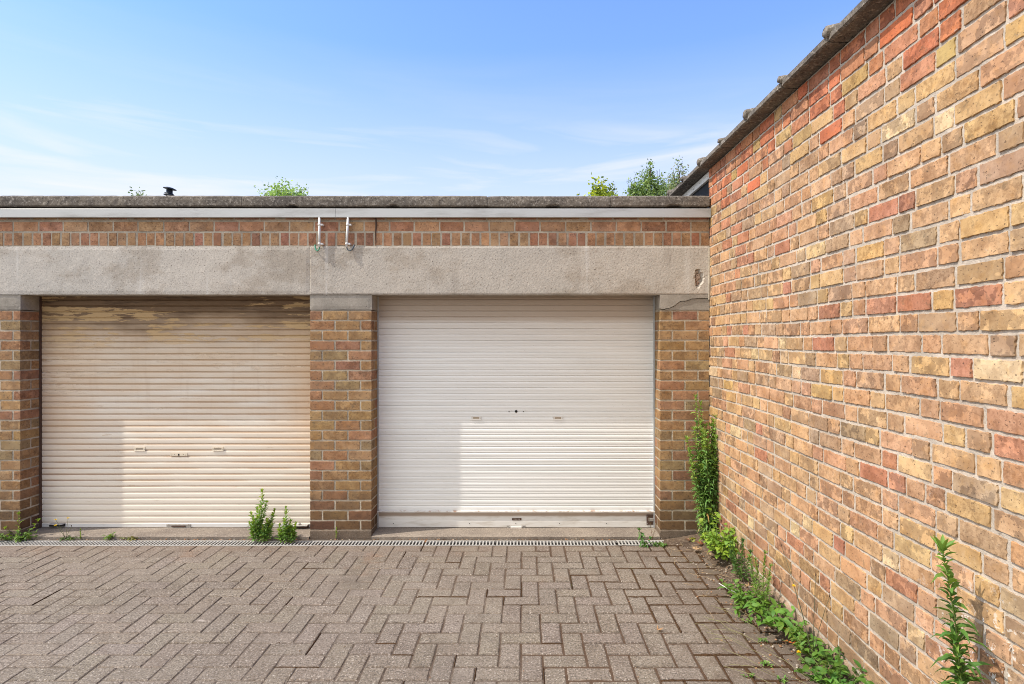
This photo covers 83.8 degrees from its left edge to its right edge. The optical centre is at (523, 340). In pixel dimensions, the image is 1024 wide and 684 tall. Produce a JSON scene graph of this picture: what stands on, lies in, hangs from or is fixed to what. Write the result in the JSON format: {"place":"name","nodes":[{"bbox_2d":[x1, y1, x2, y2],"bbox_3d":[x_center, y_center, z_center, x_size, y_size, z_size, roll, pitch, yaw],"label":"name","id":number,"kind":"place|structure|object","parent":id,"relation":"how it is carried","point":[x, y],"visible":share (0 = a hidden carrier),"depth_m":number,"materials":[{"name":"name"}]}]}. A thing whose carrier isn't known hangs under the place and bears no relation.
{"place":"outdoors","nodes":[
{"label":"outdoors","id":0,"kind":"place"},
{"bbox_2d":[128,187,146,195],"bbox_3d":[-8.151,-0.749,11.967,1.049,4.938,0.993,0,0,0],"label":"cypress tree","id":1,"kind":"object","parent":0,"point":[138,194],"depth_m":11.95,"materials":[{"name":"green plant"}]},
{"bbox_2d":[0,537,817,683],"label":"paving","id":2,"kind":"structure","parent":0,"point":[272,579],"depth_m":3.39,"materials":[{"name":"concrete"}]},
{"bbox_2d":[0,528,37,542],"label":"weed","id":3,"kind":"object","parent":2,"relation":"on","point":[19,538],"visible":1,"depth_m":4.70,"materials":[{"name":"green plant"}]},
{"bbox_2d":[3,511,40,539],"bbox_3d":[-4.164,1.540,4.745,0.288,0.243,0.088,0,0,-9],"label":"weed","id":4,"kind":"object","parent":2,"relation":"on","point":[18,513],"visible":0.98,"depth_m":4.73,"materials":[{"name":"green plant"}]},
{"bbox_2d":[54,517,75,540],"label":"hawkweed","id":5,"kind":"object","parent":2,"relation":"on","point":[66,538],"visible":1,"depth_m":4.72,"materials":[{"name":"green plant"}]},
{"bbox_2d":[102,532,114,539],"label":"weed","id":6,"kind":"object","parent":2,"relation":"on","point":[110,535],"visible":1,"depth_m":4.72,"materials":[{"name":"green plant"}]},
{"bbox_2d":[119,536,135,541],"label":"weed","id":7,"kind":"object","parent":2,"relation":"on","point":[128,538],"visible":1,"depth_m":4.72,"materials":[{"name":"green plant"}]},
{"bbox_2d":[0,542,809,683],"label":"moss","id":8,"kind":"object","parent":2,"relation":"on","point":[788,665],"visible":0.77,"depth_m":3.46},
{"bbox_2d":[0,538,838,683],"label":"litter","id":9,"kind":"object","parent":2,"relation":"on","point":[780,645],"visible":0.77,"depth_m":3.75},
{"bbox_2d":[636,528,651,547],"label":"weed","id":10,"kind":"object","parent":2,"relation":"on","point":[643,543],"visible":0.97,"depth_m":4.54,"materials":[{"name":"green plant"}]},
{"bbox_2d":[651,542,667,546],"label":"weed","id":11,"kind":"object","parent":2,"relation":"on","point":[660,544],"visible":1,"depth_m":4.56,"materials":[{"name":"green plant"}]},
{"bbox_2d":[760,660,772,667],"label":"seedling","id":12,"kind":"object","parent":2,"relation":"on","point":[765,663],"visible":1,"depth_m":2.89,"materials":[{"name":"green plant"}]},
{"bbox_2d":[777,675,787,683],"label":"seedling","id":13,"kind":"object","parent":2,"relation":"on","point":[784,680],"visible":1,"depth_m":2.75,"materials":[{"name":"green plant"}]},
{"bbox_2d":[0,0,861,196],"label":"sky","id":14,"kind":"structure","parent":0,"point":[487,98],"materials":[{"name":"blue"}]},
{"bbox_2d":[656,533,858,683],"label":"soil","id":15,"kind":"structure","parent":0,"point":[685,542],"depth_m":3.92,"materials":[{"name":"brown soil"}]},
{"bbox_2d":[685,394,719,539],"bbox_3d":[1.425,1.030,4.593,0.272,1.195,0.275,0,0,0],"label":"corner weed","id":16,"kind":"object","parent":15,"relation":"on","point":[707,496],"visible":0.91,"depth_m":4.56,"materials":[{"name":"green plant"}]},
{"bbox_2d":[697,508,738,560],"bbox_3d":[1.415,1.427,4.200,0.269,0.362,0.536,0,0,0],"label":"bindweed","id":17,"kind":"object","parent":15,"relation":"on","point":[722,547],"visible":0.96,"depth_m":4.16,"materials":[{"name":"green plant"}]},
{"bbox_2d":[668,542,810,683],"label":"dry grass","id":18,"kind":"structure","parent":15,"relation":"on","point":[736,627],"depth_m":3.17,"materials":[{"name":"plant"}]},
{"bbox_2d":[728,538,753,580],"bbox_3d":[1.463,1.469,3.863,0.157,0.271,0.239,0,0,15],"label":"weed","id":19,"kind":"object","parent":15,"relation":"on","point":[734,562],"visible":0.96,"depth_m":3.84,"materials":[{"name":"green plant"}]},
{"bbox_2d":[717,579,772,617],"bbox_3d":[1.390,1.605,3.527,0.306,0.101,0.544,0,0,0],"label":"weed","id":20,"kind":"object","parent":15,"relation":"on","point":[740,598],"visible":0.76,"depth_m":3.52,"materials":[{"name":"green plant"}]},
{"bbox_2d":[747,549,773,607],"bbox_3d":[1.452,1.444,3.500,0.146,0.316,0.316,0,0,15],"label":"weed","id":21,"kind":"object","parent":15,"relation":"on","point":[763,584],"visible":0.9,"depth_m":3.50,"materials":[{"name":"green plant"}]},
{"bbox_2d":[743,591,828,656],"bbox_3d":[1.405,1.544,3.172,0.285,0.153,0.700,0,0,0],"label":"dandelion","id":22,"kind":"object","parent":15,"relation":"on","point":[779,623],"visible":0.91,"depth_m":3.14,"materials":[{"name":"green plant"}]},
{"bbox_2d":[798,656,815,666],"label":"seedling","id":23,"kind":"object","parent":15,"relation":"on","point":[803,661],"visible":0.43,"depth_m":2.86,"materials":[{"name":"green plant"}]},
{"bbox_2d":[781,544,844,671],"bbox_3d":[1.443,1.369,2.896,0.210,0.478,0.535,0,0,0],"label":"hawkweed","id":24,"kind":"object","parent":15,"relation":"on","point":[801,644],"visible":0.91,"depth_m":2.90,"materials":[{"name":"green plant"}]},
{"bbox_2d":[814,676,838,683],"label":"weed","id":25,"kind":"object","parent":15,"relation":"on","point":[829,680],"visible":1,"depth_m":2.58,"materials":[{"name":"green plant"}]},
{"bbox_2d":[794,645,873,683],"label":"weed","id":26,"kind":"object","parent":15,"relation":"on","point":[831,672],"visible":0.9,"depth_m":2.64,"materials":[{"name":"green plant"}]},
{"bbox_2d":[929,534,990,683],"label":"fleabane","id":27,"kind":"object","parent":15,"relation":"on","point":[959,668],"visible":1,"depth_m":1.89,"materials":[{"name":"green plant"}]},
{"label":"ground","id":28,"kind":"structure","parent":0,"visible":0},
{"bbox_2d":[254,176,308,195],"bbox_3d":[-5.444,-0.970,13.018,2.118,5.384,2.218,0,0,38],"label":"maple tree","id":29,"kind":"object","parent":28,"relation":"on","point":[278,190],"depth_m":12.81,"materials":[{"name":"green plant"}]},
{"bbox_2d":[0,540,663,545],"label":"channel drain","id":30,"kind":"object","parent":28,"relation":"on","point":[75,543],"visible":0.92,"depth_m":4.64,"materials":[{"name":"metal"}]},
{"bbox_2d":[247,488,277,541],"bbox_3d":[-2.142,1.430,4.671,0.247,0.445,0.142,0,0,0],"label":"fleabane","id":31,"kind":"object","parent":30,"relation":"on","point":[259,529],"visible":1,"depth_m":4.67,"materials":[{"name":"green plant"}]},
{"bbox_2d":[275,506,297,543],"bbox_3d":[-1.933,1.503,4.661,0.210,0.307,0.120,0,0,0],"label":"fleabane","id":32,"kind":"object","parent":30,"relation":"on","point":[288,532],"visible":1,"depth_m":4.65,"materials":[{"name":"green plant"}]},
{"bbox_2d":[0,196,710,544],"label":"garage building","id":33,"kind":"structure","parent":28,"relation":"on","point":[423,368],"depth_m":4.95,"materials":[{"name":"brown brick"}]},
{"bbox_2d":[163,187,176,195],"bbox_3d":[-4.335,-1.495,7.000,0.144,0.764,0.142,0,0,0],"label":"roof vent","id":34,"kind":"object","parent":33,"relation":"on","point":[169,191],"visible":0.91,"depth_m":6.97,"materials":[{"name":"black metal"}]},
{"bbox_2d":[38,296,310,527],"bbox_3d":[-2.981,0.588,4.934,2.512,2.085,0.075,0,0,0],"label":"roller door","id":35,"kind":"structure","parent":33,"relation":"in","point":[158,411],"depth_m":4.95,"materials":[{"name":"paint"}]},
{"bbox_2d":[314,217,323,250],"bbox_3d":[-1.696,-0.877,4.732,0.079,0.280,0.061,0,0,0],"label":"conduit pipe","id":36,"kind":"object","parent":33,"relation":"attached to","point":[319,232],"visible":1,"depth_m":4.71,"materials":[{"name":"white plastic"}]},
{"bbox_2d":[345,217,353,250],"bbox_3d":[-1.435,-0.877,4.733,0.044,0.281,0.083,0,0,34],"label":"conduit pipe","id":37,"kind":"object","parent":33,"relation":"attached to","point":[347,231],"visible":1,"depth_m":4.71,"materials":[{"name":"white plastic"}]},
{"bbox_2d":[375,218,376,244],"bbox_3d":[-1.226,-0.898,4.744,0.018,0.241,0.015,0,0,38],"label":"rusty wire","id":38,"kind":"object","parent":33,"relation":"hanging from","point":[375,229],"visible":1,"depth_m":4.74,"materials":[{"name":"metal"}]},
{"bbox_2d":[377,296,654,527],"bbox_3d":[-0.063,0.586,4.947,2.501,2.092,0.038,0,0,0],"label":"roller door","id":39,"kind":"structure","parent":33,"relation":"in","point":[495,411],"depth_m":4.95,"materials":[{"name":"white paint"}]},
{"bbox_2d":[682,172,708,207],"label":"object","id":40,"kind":"structure","parent":33,"relation":"on","point":[700,187],"depth_m":5.05,"materials":[{"name":"white plastic"}]},
{"bbox_2d":[577,172,617,196],"bbox_3d":[1.487,-0.756,11.004,1.274,4.957,1.225,0,0,0],"label":"hornbeam tree","id":41,"kind":"object","parent":28,"relation":"on","point":[598,190],"visible":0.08,"depth_m":10.94,"materials":[{"name":"green plant"}]},
{"bbox_2d":[622,158,671,195],"bbox_3d":[3.255,-1.363,13.999,2.272,6.170,2.166,0,0,0],"label":"poplar tree","id":42,"kind":"object","parent":28,"relation":"on","point":[648,187],"visible":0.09,"depth_m":13.92,"materials":[{"name":"green plant"}]},
{"bbox_2d":[653,155,688,194],"bbox_3d":[4.060,-1.629,15.344,2.228,6.701,2.516,0,0,0],"label":"birch tree","id":43,"kind":"object","parent":28,"relation":"on","point":[674,183],"visible":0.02,"depth_m":15.46,"materials":[{"name":"green plant"}]},
{"bbox_2d":[667,0,1023,683],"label":"brick wall","id":44,"kind":"structure","parent":28,"relation":"on","point":[862,162],"depth_m":2.46,"materials":[{"name":"brown brick"}]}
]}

